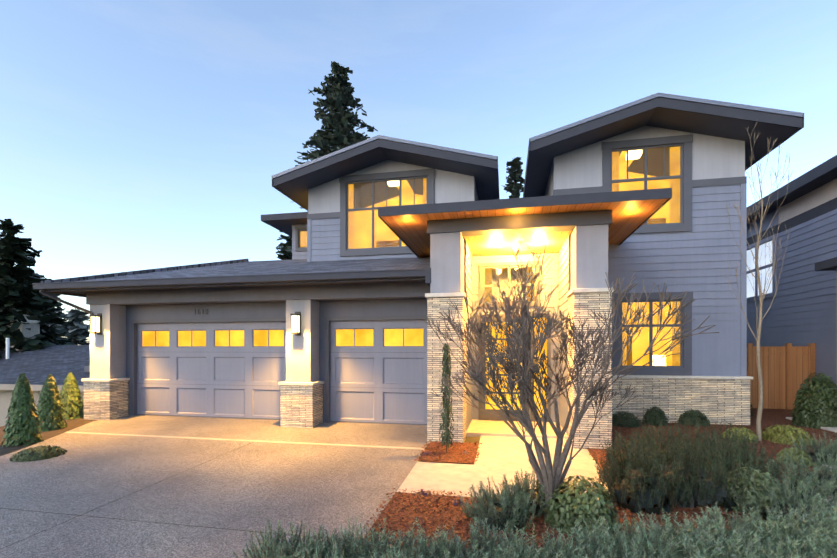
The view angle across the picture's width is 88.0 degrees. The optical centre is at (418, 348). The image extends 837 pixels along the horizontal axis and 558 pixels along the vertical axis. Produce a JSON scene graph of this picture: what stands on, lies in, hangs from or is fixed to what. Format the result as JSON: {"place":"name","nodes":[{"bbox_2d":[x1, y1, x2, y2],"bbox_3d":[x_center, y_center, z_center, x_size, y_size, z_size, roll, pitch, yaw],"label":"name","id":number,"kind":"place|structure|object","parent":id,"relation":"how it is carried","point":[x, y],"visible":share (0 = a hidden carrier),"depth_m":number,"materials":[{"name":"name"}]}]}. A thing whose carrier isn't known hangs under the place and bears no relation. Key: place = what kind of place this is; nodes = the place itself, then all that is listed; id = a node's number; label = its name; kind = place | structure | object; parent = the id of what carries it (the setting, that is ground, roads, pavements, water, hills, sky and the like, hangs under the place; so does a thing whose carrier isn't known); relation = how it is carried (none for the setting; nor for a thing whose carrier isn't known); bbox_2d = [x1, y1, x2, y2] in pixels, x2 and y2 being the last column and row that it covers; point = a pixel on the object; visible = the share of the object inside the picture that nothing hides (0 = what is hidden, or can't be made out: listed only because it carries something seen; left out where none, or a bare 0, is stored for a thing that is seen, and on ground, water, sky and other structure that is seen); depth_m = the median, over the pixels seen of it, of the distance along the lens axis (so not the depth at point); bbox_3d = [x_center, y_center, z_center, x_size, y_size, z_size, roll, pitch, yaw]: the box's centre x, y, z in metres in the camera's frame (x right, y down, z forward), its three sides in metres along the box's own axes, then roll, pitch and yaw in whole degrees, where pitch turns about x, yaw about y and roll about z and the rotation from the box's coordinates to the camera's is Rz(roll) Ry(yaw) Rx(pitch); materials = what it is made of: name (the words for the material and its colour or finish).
{"place":"outdoors","nodes":[
{"label":"outdoors","id":0,"kind":"place"},
{"bbox_2d":[6,315,39,358],"bbox_3d":[-21.384,-0.271,23.055,1.870,3.100,2.170,0,0,11],"label":"neighbour chimney","id":1,"kind":"object","parent":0,"point":[34,325],"visible":0.31,"depth_m":23.33,"materials":[{"name":"grey"}]},
{"bbox_2d":[84,380,322,427],"bbox_3d":[-5.422,1.358,10.732,6.280,1.018,0.570,0,0,11],"label":"stone column base","id":2,"kind":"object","parent":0,"point":[301,406],"visible":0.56,"depth_m":10.31,"materials":[{"name":"beige stone"}]},
{"bbox_2d":[81,378,323,385],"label":"garage pillar caps","id":3,"kind":"object","parent":2,"relation":"on","point":[279,383],"visible":0.83,"depth_m":10.22,"materials":[{"name":"beige concrete"}]},
{"bbox_2d":[90,299,318,381],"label":"garage pillars","id":4,"kind":"structure","parent":3,"relation":"on","point":[108,353],"depth_m":10.35,"materials":[{"name":"grey paint"}]},
{"bbox_2d":[89,312,300,335],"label":"sconces","id":5,"kind":"object","parent":4,"relation":"attached to","point":[95,324],"visible":1,"depth_m":10.88,"materials":[{"name":"glass"}]},
{"bbox_2d":[0,415,428,557],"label":"driveway","id":6,"kind":"structure","parent":0,"point":[111,492],"depth_m":6.20,"materials":[{"name":"concrete"}]},
{"bbox_2d":[0,408,799,465],"bbox_3d":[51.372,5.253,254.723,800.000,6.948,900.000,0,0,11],"label":"ground","id":7,"kind":"structure","parent":0,"point":[468,439],"depth_m":8.59,"materials":[{"name":"soil"}]},
{"bbox_2d":[0,219,73,357],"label":"fir trees","id":8,"kind":"object","parent":7,"relation":"on","point":[20,296],"visible":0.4,"depth_m":23.71,"materials":[{"name":"green plant"}]},
{"bbox_2d":[0,345,89,425],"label":"neighbour roof","id":9,"kind":"structure","parent":7,"relation":"on","point":[58,363],"depth_m":20.05,"materials":[{"name":"grey"}]},
{"bbox_2d":[7,293,89,344],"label":"distant trees","id":10,"kind":"object","parent":7,"relation":"on","point":[76,327],"depth_m":38.87,"materials":[{"name":"green plant"}]},
{"bbox_2d":[86,281,429,422],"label":"garage walls","id":11,"kind":"structure","parent":7,"relation":"on","point":[379,301],"depth_m":10.39,"materials":[{"name":"grey paint"}]},
{"bbox_2d":[40,257,429,294],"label":"garage roof","id":12,"kind":"structure","parent":11,"relation":"on","point":[239,267],"depth_m":11.10,"materials":[{"name":"grey"}]},
{"bbox_2d":[32,268,430,296],"bbox_3d":[-3.192,-1.426,16.067,9.740,0.310,13.470,0,0,11],"label":"garage gutter","id":13,"kind":"object","parent":12,"relation":"attached to","point":[311,278],"visible":0.73,"depth_m":9.38,"materials":[{"name":"grey metal"}]},
{"bbox_2d":[39,290,92,314],"bbox_3d":[-8.734,-1.091,10.779,0.070,0.640,1.034,0,0,52],"label":"garage downspout","id":14,"kind":"object","parent":13,"relation":"attached to","point":[64,302],"visible":0.83,"depth_m":10.74,"materials":[{"name":"grey metal"}]},
{"bbox_2d":[137,320,426,424],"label":"garage doors","id":15,"kind":"structure","parent":11,"relation":"in","point":[378,371],"depth_m":10.82,"materials":[{"name":"grey metal"}]},
{"bbox_2d":[307,160,478,261],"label":"wing walls","id":16,"kind":"structure","parent":7,"relation":"on","point":[323,229],"depth_m":12.45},
{"bbox_2d":[261,212,307,259],"bbox_3d":[-3.497,-3.096,17.311,2.410,2.750,6.150,0,0,11],"label":"bay","id":17,"kind":"object","parent":16,"relation":"attached to","point":[287,223],"visible":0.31,"depth_m":14.73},
{"bbox_2d":[295,226,306,250],"bbox_3d":[-3.490,-3.371,15.569,1.485,1.700,1.562,0,0,11],"label":"bay window","id":18,"kind":"structure","parent":17,"relation":"in","point":[300,238],"depth_m":14.95,"materials":[{"name":"yellow glass"}]},
{"bbox_2d":[339,168,434,256],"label":"wing windows","id":19,"kind":"structure","parent":16,"relation":"in","point":[367,231],"depth_m":12.38,"materials":[{"name":"yellow glass"}]},
{"bbox_2d":[275,135,498,209],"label":"wing roof","id":20,"kind":"structure","parent":16,"relation":"on","point":[486,182],"depth_m":12.06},
{"bbox_2d":[272,135,499,210],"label":"wing fascia","id":21,"kind":"structure","parent":20,"relation":"attached to","point":[419,148],"depth_m":11.27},
{"bbox_2d":[276,61,524,259],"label":"fir trees","id":22,"kind":"object","parent":7,"relation":"on","point":[340,121],"visible":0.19,"depth_m":34.31,"materials":[{"name":"green plant"}]},
{"bbox_2d":[0,409,836,557],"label":"mulch beds","id":23,"kind":"object","parent":7,"relation":"on","point":[773,417],"visible":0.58,"depth_m":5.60,"materials":[{"name":"brown wood"}]},
{"bbox_2d":[0,372,83,446],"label":"conical shrubs","id":24,"kind":"object","parent":23,"relation":"on","point":[25,419],"visible":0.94,"depth_m":9.82,"materials":[{"name":"green plant"}]},
{"bbox_2d":[9,372,836,539],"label":"shrubs","id":25,"kind":"object","parent":23,"relation":"in","point":[816,412],"visible":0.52,"depth_m":7.52,"materials":[{"name":"green plant"}]},
{"bbox_2d":[439,343,453,452],"bbox_3d":[0.490,0.889,7.663,0.269,1.951,0.296,0,0,-29],"label":"columnar shrub","id":26,"kind":"object","parent":23,"relation":"on","point":[447,405],"visible":0.9,"depth_m":7.62,"materials":[{"name":"green plant"}]},
{"bbox_2d":[233,493,836,557],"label":"foreground shrubs","id":27,"kind":"object","parent":23,"relation":"on","point":[815,537],"visible":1,"depth_m":3.59,"materials":[{"name":"green plant"}]},
{"bbox_2d":[720,123,791,440],"bbox_3d":[6.514,-1.291,8.234,1.165,6.354,1.118,0,0,-2],"label":"young bare tree","id":28,"kind":"object","parent":23,"relation":"on","point":[759,412],"visible":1,"depth_m":8.26,"materials":[{"name":"brown plant"}]},
{"bbox_2d":[786,417,836,515],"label":"stepping stones","id":29,"kind":"object","parent":23,"relation":"on","point":[832,429],"visible":0.12,"depth_m":9.09,"materials":[{"name":"grey stone"}]},
{"bbox_2d":[422,240,718,515],"bbox_3d":[1.472,0.369,4.744,2.839,3.339,2.136,0,0,28],"label":"bare maple tree","id":30,"kind":"object","parent":7,"relation":"on","point":[549,477],"visible":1,"depth_m":4.81,"materials":[{"name":"brown plant"}]},
{"bbox_2d":[544,126,746,375],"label":"wing walls","id":31,"kind":"structure","parent":7,"relation":"on","point":[699,255],"depth_m":10.04,"materials":[{"name":"grey wood"}]},
{"bbox_2d":[602,134,692,374],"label":"wing windows","id":32,"kind":"structure","parent":31,"relation":"in","point":[673,213],"depth_m":10.28,"materials":[{"name":"clear glass"}]},
{"bbox_2d":[524,94,798,197],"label":"wing roof","id":33,"kind":"structure","parent":31,"relation":"on","point":[540,165],"depth_m":10.01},
{"bbox_2d":[523,92,803,197],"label":"wing fascia","id":34,"kind":"structure","parent":33,"relation":"attached to","point":[717,108],"depth_m":9.39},
{"bbox_2d":[612,378,749,425],"bbox_3d":[5.849,1.264,10.701,3.550,1.130,1.210,0,0,11],"label":"stone wall base","id":35,"kind":"object","parent":31,"relation":"attached to","point":[725,401],"visible":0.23,"depth_m":10.01,"materials":[{"name":"beige stone"}]},
{"bbox_2d":[613,375,752,378],"bbox_3d":[5.757,0.669,10.143,3.590,0.060,0.160,0,0,11],"label":"stone ledge","id":36,"kind":"object","parent":35,"relation":"on","point":[688,377],"visible":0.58,"depth_m":9.98,"materials":[{"name":"beige stone"}]},
{"bbox_2d":[459,414,836,536],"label":"shrubs","id":37,"kind":"object","parent":7,"relation":"on","point":[692,475],"visible":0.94,"depth_m":5.22,"materials":[{"name":"green plant"}]},
{"bbox_2d":[747,343,815,409],"bbox_3d":[9.601,0.819,12.509,3.210,1.920,0.120,0,0,11],"label":"fence","id":38,"kind":"object","parent":7,"relation":"on","point":[788,369],"visible":0.33,"depth_m":12.36,"materials":[{"name":"brown wood"}]},
{"bbox_2d":[747,155,836,412],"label":"neighbour house","id":39,"kind":"structure","parent":7,"relation":"on","point":[802,310],"depth_m":12.76,"materials":[{"name":"grey wood"}]},
{"bbox_2d":[0,0,836,344],"label":"sky","id":40,"kind":"structure","parent":0,"point":[135,135],"materials":[{"name":"blue"}]},
{"bbox_2d":[397,419,620,506],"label":"walkway","id":41,"kind":"structure","parent":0,"point":[502,450],"depth_m":6.92,"materials":[{"name":"concrete"}]},
{"bbox_2d":[464,231,570,434],"bbox_3d":[2.121,-0.251,9.490,2.060,4.000,1.980,0,0,11],"label":"porch recess","id":42,"kind":"object","parent":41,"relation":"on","point":[488,248],"visible":0.54,"depth_m":10.05,"materials":[{"name":"beige paint"}]},
{"bbox_2d":[478,261,540,306],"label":"transom window","id":43,"kind":"structure","parent":42,"relation":"in","point":[485,276],"depth_m":10.50,"materials":[{"name":"clear glass"}]},
{"bbox_2d":[479,314,550,421],"bbox_3d":[2.292,0.464,10.414,1.690,2.570,0.140,0,0,11],"label":"front door","id":44,"kind":"structure","parent":42,"relation":"attached to","point":[483,415],"depth_m":10.44,"materials":[{"name":"metal"}]},
{"bbox_2d":[427,292,611,449],"bbox_3d":[1.897,0.450,8.484,3.380,2.922,0.720,0,0,11],"label":"stone column base","id":45,"kind":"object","parent":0,"point":[581,306],"visible":0.67,"depth_m":8.34,"materials":[{"name":"beige stone"}]},
{"bbox_2d":[425,288,612,298],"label":"entry pier caps","id":46,"kind":"object","parent":45,"relation":"on","point":[568,294],"visible":0.62,"depth_m":8.28,"materials":[{"name":"beige stone"}]},
{"bbox_2d":[430,224,607,292],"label":"entry piers","id":47,"kind":"structure","parent":46,"relation":"on","point":[588,255],"depth_m":8.40,"materials":[{"name":"grey paint"}]},
{"bbox_2d":[427,210,611,236],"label":"porch beam","id":48,"kind":"structure","parent":47,"relation":"on","point":[536,223],"depth_m":8.18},
{"bbox_2d":[378,188,671,301],"bbox_3d":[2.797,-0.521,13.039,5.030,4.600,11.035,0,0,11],"label":"entry canopy","id":49,"kind":"object","parent":48,"relation":"on","point":[633,211],"visible":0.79,"depth_m":7.96,"materials":[{"name":"brown wood"}]}
]}

